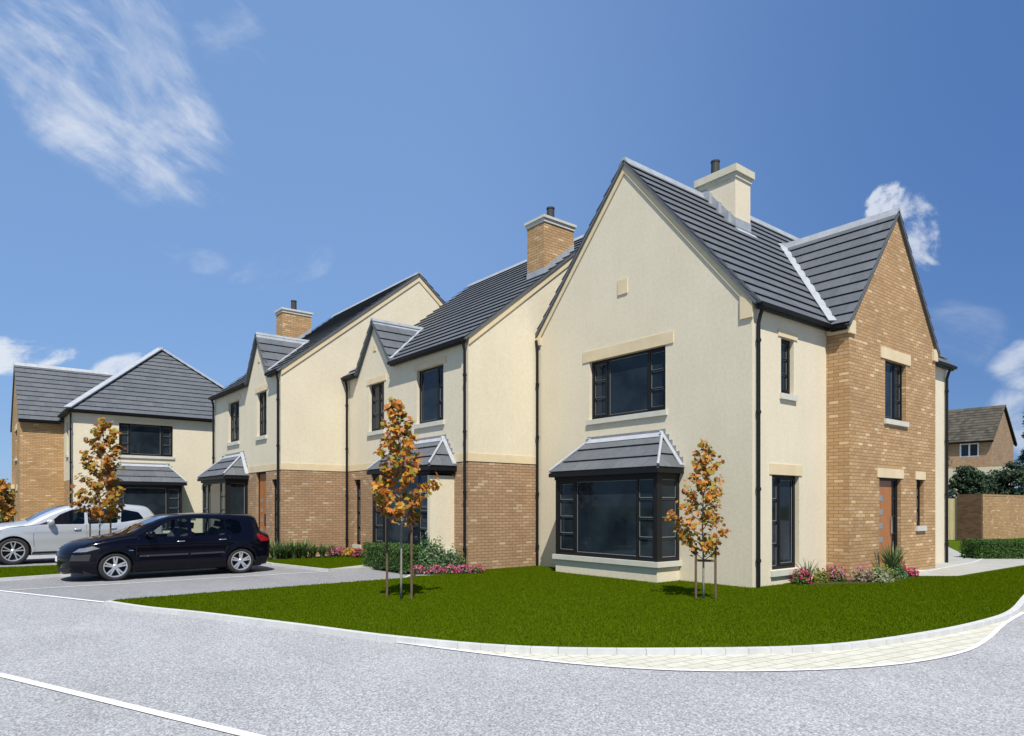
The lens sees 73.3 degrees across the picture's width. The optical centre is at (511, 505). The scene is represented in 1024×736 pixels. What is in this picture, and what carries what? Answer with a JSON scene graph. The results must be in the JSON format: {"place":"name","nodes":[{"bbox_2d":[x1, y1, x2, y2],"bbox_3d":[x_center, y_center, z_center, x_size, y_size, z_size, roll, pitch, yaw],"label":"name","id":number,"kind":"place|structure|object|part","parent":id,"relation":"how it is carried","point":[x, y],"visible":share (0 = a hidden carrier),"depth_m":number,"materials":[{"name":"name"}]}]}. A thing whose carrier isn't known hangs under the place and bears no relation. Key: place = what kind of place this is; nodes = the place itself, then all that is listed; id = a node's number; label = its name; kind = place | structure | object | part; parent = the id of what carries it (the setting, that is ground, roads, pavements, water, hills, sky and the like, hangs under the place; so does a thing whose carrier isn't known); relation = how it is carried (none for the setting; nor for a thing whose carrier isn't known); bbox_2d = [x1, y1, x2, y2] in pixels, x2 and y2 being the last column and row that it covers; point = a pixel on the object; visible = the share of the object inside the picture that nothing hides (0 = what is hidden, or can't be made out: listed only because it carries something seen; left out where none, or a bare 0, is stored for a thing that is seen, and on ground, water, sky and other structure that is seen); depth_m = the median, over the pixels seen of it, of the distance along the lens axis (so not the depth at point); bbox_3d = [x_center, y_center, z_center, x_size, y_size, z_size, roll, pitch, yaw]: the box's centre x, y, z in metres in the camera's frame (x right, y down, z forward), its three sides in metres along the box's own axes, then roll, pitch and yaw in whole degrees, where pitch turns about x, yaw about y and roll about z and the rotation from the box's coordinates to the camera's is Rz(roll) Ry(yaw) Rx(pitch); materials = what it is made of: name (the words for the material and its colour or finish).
{"place":"outdoors","nodes":[
{"label":"outdoors","id":0,"kind":"place"},
{"bbox_2d":[0,565,60,577],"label":"lawn strip","id":1,"kind":"object","parent":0,"point":[21,570],"visible":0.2,"depth_m":16.78,"materials":[{"name":"green plant"}]},
{"bbox_2d":[67,417,126,534],"bbox_3d":[-10.579,-0.328,17.530,1.316,3.856,1.650,0,0,-39],"label":"maple tree","id":2,"kind":"object","parent":1,"relation":"on","point":[107,472],"visible":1,"depth_m":17.31,"materials":[{"name":"orange plant"}]},
{"bbox_2d":[89,508,111,536],"bbox_3d":[-10.419,0.835,17.417,0.516,1.570,0.042,0,0,-11],"label":"tree support","id":3,"kind":"object","parent":1,"relation":"on","point":[90,523],"visible":0.26,"depth_m":17.36,"materials":[{"name":"brown wood"}]},
{"bbox_2d":[267,556,365,568],"bbox_3d":[-5.549,1.660,20.104,3.060,0.120,5.320,0,0,-39],"label":"lawn patch","id":4,"kind":"object","parent":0,"point":[317,563],"visible":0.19,"depth_m":19.45,"materials":[{"name":"plant"}]},
{"bbox_2d":[270,538,283,558],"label":"strap leaf plant","id":5,"kind":"object","parent":4,"relation":"on","point":[274,551],"visible":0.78,"depth_m":20.52,"materials":[{"name":"green plant"}]},
{"bbox_2d":[271,539,298,558],"bbox_3d":[-6.857,1.279,20.719,1.092,0.642,0.986,0,0,-39],"label":"strap leaf plant","id":6,"kind":"object","parent":4,"relation":"on","point":[284,551],"visible":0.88,"depth_m":20.65,"materials":[{"name":"green plant"}]},
{"bbox_2d":[286,539,307,558],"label":"strap leaf plant","id":7,"kind":"object","parent":4,"relation":"on","point":[294,550],"visible":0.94,"depth_m":20.79,"materials":[{"name":"green plant"}]},
{"bbox_2d":[292,537,317,557],"bbox_3d":[-6.323,1.284,20.974,0.900,0.633,1.167,0,0,-39],"label":"strap leaf plant","id":8,"kind":"object","parent":4,"relation":"on","point":[303,551],"visible":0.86,"depth_m":20.92,"materials":[{"name":"green plant"}]},
{"bbox_2d":[308,544,320,557],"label":"strap leaf plant","id":9,"kind":"object","parent":4,"relation":"on","point":[313,551],"visible":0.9,"depth_m":21.07,"materials":[{"name":"green plant"}]},
{"bbox_2d":[312,542,328,557],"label":"strap leaf plant","id":10,"kind":"object","parent":4,"relation":"on","point":[322,551],"visible":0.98,"depth_m":21.21,"materials":[{"name":"green plant"}]},
{"bbox_2d":[325,543,340,556],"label":"strap leaf plant","id":11,"kind":"object","parent":4,"relation":"on","point":[332,548],"visible":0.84,"depth_m":21.31,"materials":[{"name":"green plant"}]},
{"bbox_2d":[326,546,341,556],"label":"flowering plant","id":12,"kind":"object","parent":4,"relation":"on","point":[334,554],"visible":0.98,"depth_m":21.28,"materials":[{"name":"pink plant"}]},
{"bbox_2d":[335,547,345,556],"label":"flowering plant","id":13,"kind":"object","parent":4,"relation":"on","point":[340,555],"visible":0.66,"depth_m":21.54,"materials":[{"name":"pink plant"}]},
{"bbox_2d":[342,547,355,556],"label":"flowering plant","id":14,"kind":"object","parent":4,"relation":"on","point":[347,553],"visible":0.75,"depth_m":21.43,"materials":[{"name":"orange plant"}]},
{"bbox_2d":[350,547,363,557],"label":"flowering plant","id":15,"kind":"object","parent":4,"relation":"on","point":[357,554],"visible":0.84,"depth_m":21.18,"materials":[{"name":"pink plant"}]},
{"bbox_2d":[330,565,377,571],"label":"path","id":16,"kind":"structure","parent":0,"point":[362,567],"depth_m":17.77,"materials":[{"name":"beige concrete"}]},
{"bbox_2d":[361,541,427,572],"bbox_3d":[-2.996,1.292,17.550,0.808,0.735,2.372,0,0,-39],"label":"clipped hedge","id":17,"kind":"object","parent":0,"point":[376,556],"visible":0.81,"depth_m":17.25,"materials":[{"name":"green plant"}]},
{"bbox_2d":[415,531,447,572],"bbox_3d":[-2.065,1.112,16.880,0.990,1.041,0.990,0,0,6],"label":"shrub","id":18,"kind":"object","parent":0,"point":[430,556],"visible":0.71,"depth_m":16.72,"materials":[{"name":"green plant"}]},
{"bbox_2d":[0,554,1023,735],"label":"road","id":19,"kind":"structure","parent":0,"point":[265,680],"depth_m":6.22,"materials":[{"name":"grey asphalt"}]},
{"bbox_2d":[0,558,56,566],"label":"parking bay","id":20,"kind":"object","parent":19,"relation":"on","point":[38,562],"depth_m":19.78,"materials":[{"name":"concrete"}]},
{"bbox_2d":[0,503,162,564],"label":"parked car","id":21,"kind":"object","parent":20,"relation":"on","point":[51,530],"visible":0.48,"depth_m":19.88,"materials":[{"name":"silver metal"}]},
{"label":"side window","id":22,"kind":"part","parent":21,"relation":"part of","materials":[{"name":"black glass"}]},
{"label":"side window","id":23,"kind":"part","parent":21,"relation":"part of","materials":[{"name":"black glass"}]},
{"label":"side window","id":24,"kind":"part","parent":21,"relation":"part of","materials":[{"name":"black glass"}]},
{"bbox_2d":[0,590,103,601],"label":"road marking","id":25,"kind":"object","parent":19,"relation":"on","point":[52,596],"visible":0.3,"depth_m":12.53,"materials":[{"name":"paint"}]},
{"bbox_2d":[0,568,207,580],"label":"kerb","id":26,"kind":"structure","parent":19,"relation":"on","point":[37,577],"depth_m":15.88,"materials":[{"name":"grey concrete"}]},
{"bbox_2d":[0,673,264,735],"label":"road marking","id":27,"kind":"object","parent":19,"relation":"on","point":[148,710],"visible":1,"depth_m":5.63,"materials":[{"name":"paint"}]},
{"bbox_2d":[0,564,409,600],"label":"parking bay","id":28,"kind":"object","parent":19,"relation":"on","point":[130,587],"visible":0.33,"depth_m":15.07,"materials":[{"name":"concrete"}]},
{"bbox_2d":[55,507,269,580],"bbox_3d":[-8.293,0.838,16.647,4.618,1.645,2.185,0,0,-39],"label":"parked car","id":29,"kind":"object","parent":28,"relation":"on","point":[237,543],"visible":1,"depth_m":15.96,"materials":[{"name":"black metal"}]},
{"bbox_2d":[16,571,328,589],"bbox_3d":[-7.224,1.646,15.394,6.458,0.001,0.088,0,0,-36],"label":"road marking","id":30,"kind":"object","parent":28,"relation":"on","point":[157,581],"visible":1,"depth_m":14.98,"materials":[{"name":"paint"}]},
{"bbox_2d":[109,574,417,600],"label":"kerb","id":31,"kind":"structure","parent":19,"relation":"on","point":[311,584],"depth_m":14.37,"materials":[{"name":"grey concrete"}]},
{"bbox_2d":[266,562,361,570],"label":"kerb","id":32,"kind":"structure","parent":19,"relation":"on","point":[296,566],"depth_m":18.20,"materials":[{"name":"grey concrete"}]},
{"bbox_2d":[197,271,445,558],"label":"house","id":33,"kind":"structure","parent":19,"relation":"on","point":[276,469],"depth_m":22.15,"materials":[{"name":"paint"}]},
{"bbox_2d":[197,451,248,532],"bbox_3d":[-10.196,-0.145,24.217,0.891,3.490,3.217,0,0,-39],"label":"bay window","id":34,"kind":"structure","parent":33,"relation":"in","point":[225,483],"depth_m":23.37,"materials":[{"name":"black"}]},
{"bbox_2d":[226,394,239,446],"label":"window","id":35,"kind":"structure","parent":33,"relation":"in","point":[234,406],"depth_m":24.73,"materials":[{"name":"black glass"}]},
{"bbox_2d":[255,384,267,440],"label":"window","id":36,"kind":"structure","parent":33,"relation":"in","point":[263,396],"depth_m":22.33,"materials":[{"name":"black glass"}]},
{"bbox_2d":[259,472,265,532],"bbox_3d":[-8.037,0.250,22.378,0.135,2.700,0.940,0,0,-39],"label":"door","id":37,"kind":"structure","parent":33,"relation":"in","point":[262,475],"depth_m":22.49,"materials":[{"name":"brown wood"}]},
{"bbox_2d":[275,479,276,543],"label":"window","id":38,"kind":"structure","parent":33,"relation":"in","point":[275,479],"depth_m":21.51,"materials":[{"name":"black glass"}]},
{"bbox_2d":[104,595,1023,654],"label":"kerb","id":39,"kind":"structure","parent":19,"relation":"on","point":[1016,608],"depth_m":8.12,"materials":[{"name":"beige concrete"}]},
{"bbox_2d":[397,612,1023,670],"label":"kerb","id":40,"kind":"object","parent":19,"relation":"on","point":[992,634],"visible":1,"depth_m":7.34,"materials":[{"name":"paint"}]},
{"bbox_2d":[0,0,1023,490],"label":"sky","id":41,"kind":"structure","parent":0,"point":[175,175],"materials":[{"name":"blue"}]},
{"bbox_2d":[111,565,1023,647],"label":"lawn","id":42,"kind":"structure","parent":0,"point":[569,644],"depth_m":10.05,"materials":[{"name":"green plant"}]},
{"bbox_2d":[386,497,412,599],"bbox_3d":[-1.949,0.735,11.884,0.618,1.770,0.042,0,0,34],"label":"tree support","id":43,"kind":"object","parent":42,"relation":"on","point":[411,554],"visible":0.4,"depth_m":11.71,"materials":[{"name":"brown wood"}]},
{"bbox_2d":[371,397,441,599],"bbox_3d":[-1.848,-0.130,11.757,1.077,3.461,1.229,0,0,37],"label":"maple tree","id":44,"kind":"object","parent":42,"relation":"on","point":[395,449],"visible":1,"depth_m":11.64,"materials":[{"name":"orange plant"}]},
{"bbox_2d":[409,564,427,574],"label":"heather","id":45,"kind":"object","parent":42,"relation":"on","point":[418,570],"visible":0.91,"depth_m":16.08,"materials":[{"name":"pink plant"}]},
{"bbox_2d":[427,564,444,574],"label":"heather","id":46,"kind":"object","parent":42,"relation":"on","point":[434,570],"visible":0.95,"depth_m":16.09,"materials":[{"name":"pink plant"}]},
{"bbox_2d":[441,564,459,573],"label":"heather","id":47,"kind":"object","parent":42,"relation":"on","point":[451,570],"visible":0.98,"depth_m":16.15,"materials":[{"name":"pink plant"}]},
{"bbox_2d":[439,543,467,572],"bbox_3d":[-1.412,1.261,16.619,0.773,0.729,0.678,0,0,-39],"label":"shrub","id":48,"kind":"object","parent":42,"relation":"on","point":[454,559],"visible":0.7,"depth_m":16.51,"materials":[{"name":"green plant"}]},
{"bbox_2d":[341,206,584,569],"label":"house","id":49,"kind":"structure","parent":42,"relation":"on","point":[456,375],"depth_m":18.11,"materials":[{"name":"paint"}]},
{"bbox_2d":[352,480,360,548],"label":"window","id":50,"kind":"structure","parent":49,"relation":"in","point":[358,481],"depth_m":21.86,"materials":[{"name":"black glass"}]},
{"bbox_2d":[366,374,385,435],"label":"window","id":51,"kind":"structure","parent":49,"relation":"in","point":[377,389],"depth_m":20.86,"materials":[{"name":"black glass"}]},
{"bbox_2d":[367,434,456,566],"bbox_3d":[-2.737,-0.125,18.386,0.890,3.450,3.327,0,0,-39],"label":"bay window","id":52,"kind":"structure","parent":49,"relation":"in","point":[437,510],"depth_m":17.41,"materials":[{"name":"black"}]},
{"bbox_2d":[413,356,445,428],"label":"window","id":53,"kind":"structure","parent":49,"relation":"in","point":[431,380],"depth_m":18.48,"materials":[{"name":"black glass"}]},
{"bbox_2d":[456,564,472,573],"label":"heather","id":54,"kind":"object","parent":42,"relation":"on","point":[463,570],"visible":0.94,"depth_m":16.21,"materials":[{"name":"pink plant"}]},
{"bbox_2d":[468,564,484,573],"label":"heather","id":55,"kind":"object","parent":42,"relation":"on","point":[477,570],"visible":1,"depth_m":16.26,"materials":[{"name":"pink plant"}]},
{"bbox_2d":[665,439,730,598],"bbox_3d":[3.180,0.220,11.839,1.100,2.762,0.982,0,0,7],"label":"maple tree","id":56,"kind":"object","parent":42,"relation":"on","point":[708,514],"visible":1,"depth_m":11.77,"materials":[{"name":"orange plant"}]},
{"bbox_2d":[695,543,716,599],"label":"stakes","id":57,"kind":"object","parent":42,"relation":"on","point":[715,572],"visible":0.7,"depth_m":11.76,"materials":[{"name":"brown wood"}]},
{"bbox_2d":[535,157,957,587],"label":"house","id":58,"kind":"structure","parent":42,"relation":"on","point":[800,385],"depth_m":15.36,"materials":[{"name":"paint"}]},
{"bbox_2d":[549,428,684,582],"bbox_3d":[2.283,-0.045,15.695,0.905,3.290,3.407,0,0,-39],"label":"bay window","id":59,"kind":"structure","parent":58,"relation":"in","point":[615,494],"depth_m":15.19,"materials":[{"name":"black glass"}]},
{"bbox_2d":[583,331,673,424],"bbox_3d":[2.673,-2.880,15.978,0.235,1.800,2.766,0,0,-39],"label":"window","id":60,"kind":"structure","parent":58,"relation":"in","point":[630,386],"depth_m":15.94,"materials":[{"name":"black glass"}]},
{"bbox_2d":[769,463,802,576],"bbox_3d":[5.591,0.285,14.198,1.250,2.270,0.235,0,0,-39],"label":"window","id":61,"kind":"structure","parent":58,"relation":"in","point":[783,487],"depth_m":14.26,"materials":[{"name":"black glass"}]},
{"bbox_2d":[778,329,797,401],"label":"window","id":62,"kind":"structure","parent":58,"relation":"in","point":[785,394],"depth_m":14.31,"materials":[{"name":"black glass"}]},
{"bbox_2d":[879,478,896,567],"bbox_3d":[8.766,0.475,16.177,1.160,2.250,0.135,0,0,-39],"label":"door","id":63,"kind":"structure","parent":58,"relation":"in","point":[887,486],"depth_m":16.21,"materials":[{"name":"brown wood"}]},
{"bbox_2d":[880,346,910,426],"bbox_3d":[9.030,-2.780,16.312,1.620,1.760,0.235,0,0,-39],"label":"window","id":64,"kind":"structure","parent":58,"relation":"in","point":[893,372],"depth_m":16.36,"materials":[{"name":"black glass"}]},
{"bbox_2d":[915,471,926,530],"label":"window","id":65,"kind":"structure","parent":58,"relation":"in","point":[919,476],"depth_m":17.26,"materials":[{"name":"black"}]},
{"bbox_2d":[786,577,912,584],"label":"flower bed soil","id":66,"kind":"structure","parent":42,"relation":"on","point":[850,582],"depth_m":14.27,"materials":[{"name":"brown soil"}]},
{"bbox_2d":[788,567,813,584],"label":"flowering plant","id":67,"kind":"object","parent":66,"relation":"on","point":[800,579],"visible":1,"depth_m":14.00,"materials":[{"name":"pink plant"}]},
{"bbox_2d":[796,557,818,581],"bbox_3d":[6.143,1.324,14.322,0.444,0.552,0.496,0,0,-39],"label":"strap leaf plant","id":68,"kind":"object","parent":66,"relation":"on","point":[809,570],"visible":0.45,"depth_m":14.31,"materials":[{"name":"green plant"}]},
{"bbox_2d":[811,567,829,582],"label":"flowering plant","id":69,"kind":"object","parent":66,"relation":"on","point":[821,577],"visible":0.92,"depth_m":14.23,"materials":[{"name":"yellow plant"}]},
{"bbox_2d":[824,564,849,581],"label":"flowering plant","id":70,"kind":"object","parent":66,"relation":"on","point":[835,575],"visible":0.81,"depth_m":14.48,"materials":[{"name":"pink plant"}]},
{"bbox_2d":[849,565,873,581],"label":"flowering plant","id":71,"kind":"object","parent":66,"relation":"on","point":[861,576],"visible":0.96,"depth_m":14.35,"materials":[{"name":"pink plant"}]},
{"bbox_2d":[863,563,894,582],"bbox_3d":[7.747,1.410,14.552,0.815,0.439,0.629,0,0,-39],"label":"shrub","id":72,"kind":"object","parent":66,"relation":"on","point":[881,576],"visible":0.81,"depth_m":14.39,"materials":[{"name":"green plant"}]},
{"bbox_2d":[872,563,898,578],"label":"shrub","id":73,"kind":"object","parent":66,"relation":"on","point":[890,569],"visible":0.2,"depth_m":14.97,"materials":[{"name":"green plant"}]},
{"bbox_2d":[876,543,909,569],"bbox_3d":[8.559,1.195,15.526,1.140,0.810,0.903,0,0,-39],"label":"strap leaf plant","id":74,"kind":"object","parent":66,"relation":"on","point":[893,560],"visible":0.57,"depth_m":15.39,"materials":[{"name":"green plant"}]},
{"bbox_2d":[889,565,909,578],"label":"shrub","id":75,"kind":"object","parent":66,"relation":"on","point":[904,574],"visible":0.69,"depth_m":15.10,"materials":[{"name":"green plant"}]},
{"bbox_2d":[903,567,918,576],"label":"flowering plant","id":76,"kind":"object","parent":66,"relation":"on","point":[910,572],"visible":0.73,"depth_m":15.45,"materials":[{"name":"pink plant"}]},
{"bbox_2d":[928,559,981,570],"bbox_3d":[12.015,1.598,18.549,6.131,0.020,0.207,0,0,-44],"label":"path edging","id":77,"kind":"object","parent":42,"relation":"on","point":[955,565],"visible":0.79,"depth_m":18.34,"materials":[{"name":"grey concrete"}]},
{"bbox_2d":[959,537,1023,558],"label":"clipped hedge","id":78,"kind":"object","parent":42,"relation":"on","point":[1009,548],"visible":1,"depth_m":20.81,"materials":[{"name":"green plant"}]},
{"bbox_2d":[452,612,1020,669],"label":"block paving","id":79,"kind":"structure","parent":0,"point":[923,649],"depth_m":7.51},
{"bbox_2d":[919,547,1023,575],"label":"path","id":80,"kind":"structure","parent":0,"point":[982,565],"depth_m":18.43,"materials":[{"name":"grey concrete"}]},
{"bbox_2d":[948,538,1021,551],"bbox_3d":[19.714,1.620,50.572,50.000,0.001,40.800,0,0,-39],"label":"lawn patch","id":81,"kind":"object","parent":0,"point":[955,544],"depth_m":28.88,"materials":[{"name":"green plant"}]},
{"bbox_2d":[948,458,954,498],"bbox_3d":[23.195,-0.708,38.381,2.944,4.822,2.675,0,0,-39],"label":"evergreen tree","id":82,"kind":"object","parent":81,"relation":"on","point":[950,495],"visible":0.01,"depth_m":37.45,"materials":[{"name":"green plant"}]},
{"bbox_2d":[948,498,956,539],"bbox_3d":[19.303,0.620,34.142,0.080,1.960,4.940,0,0,-39],"label":"wooden fence","id":83,"kind":"object","parent":81,"relation":"on","point":[952,519],"visible":0.09,"depth_m":32.34,"materials":[{"name":"beige wood"}]},
{"bbox_2d":[957,494,982,540],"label":"garden wall","id":84,"kind":"structure","parent":81,"relation":"on","point":[970,516],"depth_m":31.72,"materials":[{"name":"brown brick"}]},
{"bbox_2d":[948,464,995,498],"bbox_3d":[25.104,-0.294,37.738,2.490,3.993,2.246,0,0,-39],"label":"evergreen tree","id":85,"kind":"object","parent":81,"relation":"on","point":[970,480],"visible":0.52,"depth_m":37.38,"materials":[{"name":"green plant"}]},
{"bbox_2d":[957,472,1003,494],"bbox_3d":[26.534,-0.121,39.117,2.727,3.648,2.561,0,0,-39],"label":"evergreen tree","id":86,"kind":"object","parent":81,"relation":"on","point":[992,483],"visible":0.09,"depth_m":38.40,"materials":[{"name":"green plant"}]},
{"bbox_2d":[948,405,1016,497],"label":"house","id":87,"kind":"structure","parent":81,"relation":"on","point":[982,439],"depth_m":51.44,"materials":[{"name":"brown brick"}]},
{"bbox_2d":[960,443,978,456],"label":"window","id":88,"kind":"structure","parent":87,"relation":"in","point":[970,449],"depth_m":51.16,"materials":[{"name":"white"}]},
{"bbox_2d":[983,494,1023,538],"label":"garden wall","id":89,"kind":"structure","parent":81,"relation":"on","point":[1003,516],"depth_m":33.30,"materials":[{"name":"brick"}]},
{"bbox_2d":[986,460,1023,494],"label":"evergreen tree","id":90,"kind":"object","parent":81,"relation":"on","point":[1005,478],"visible":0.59,"depth_m":38.49,"materials":[{"name":"green plant"}]},
{"bbox_2d":[1013,412,1023,491],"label":"evergreen tree","id":91,"kind":"object","parent":81,"relation":"on","point":[1020,458],"visible":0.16,"depth_m":41.26,"materials":[{"name":"green plant"}]},
{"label":"path","id":92,"kind":"structure","parent":0,"visible":0},
{"bbox_2d":[9,347,223,533],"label":"house","id":93,"kind":"structure","parent":92,"relation":"on","point":[155,405],"depth_m":31.08,"materials":[{"name":"brick"}]},
{"bbox_2d":[115,419,176,459],"bbox_3d":[-16.373,-2.950,30.809,2.490,1.660,0.235,0,0,-39],"label":"window","id":94,"kind":"structure","parent":93,"relation":"in","point":[152,440],"depth_m":30.84,"materials":[{"name":"black glass"}]},
{"bbox_2d":[104,462,187,533],"bbox_3d":[-16.131,-0.165,30.357,3.184,3.530,0.949,0,0,-39],"label":"bay window","id":95,"kind":"structure","parent":93,"relation":"in","point":[157,487],"depth_m":30.39,"materials":[{"name":"black"}]},
{"label":"terrain","id":96,"kind":"structure","parent":0,"visible":0},
{"bbox_2d":[0,478,17,522],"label":"maple tree","id":97,"kind":"object","parent":96,"relation":"on","point":[9,512],"visible":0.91,"depth_m":25.98,"materials":[{"name":"orange plant"}]}
]}

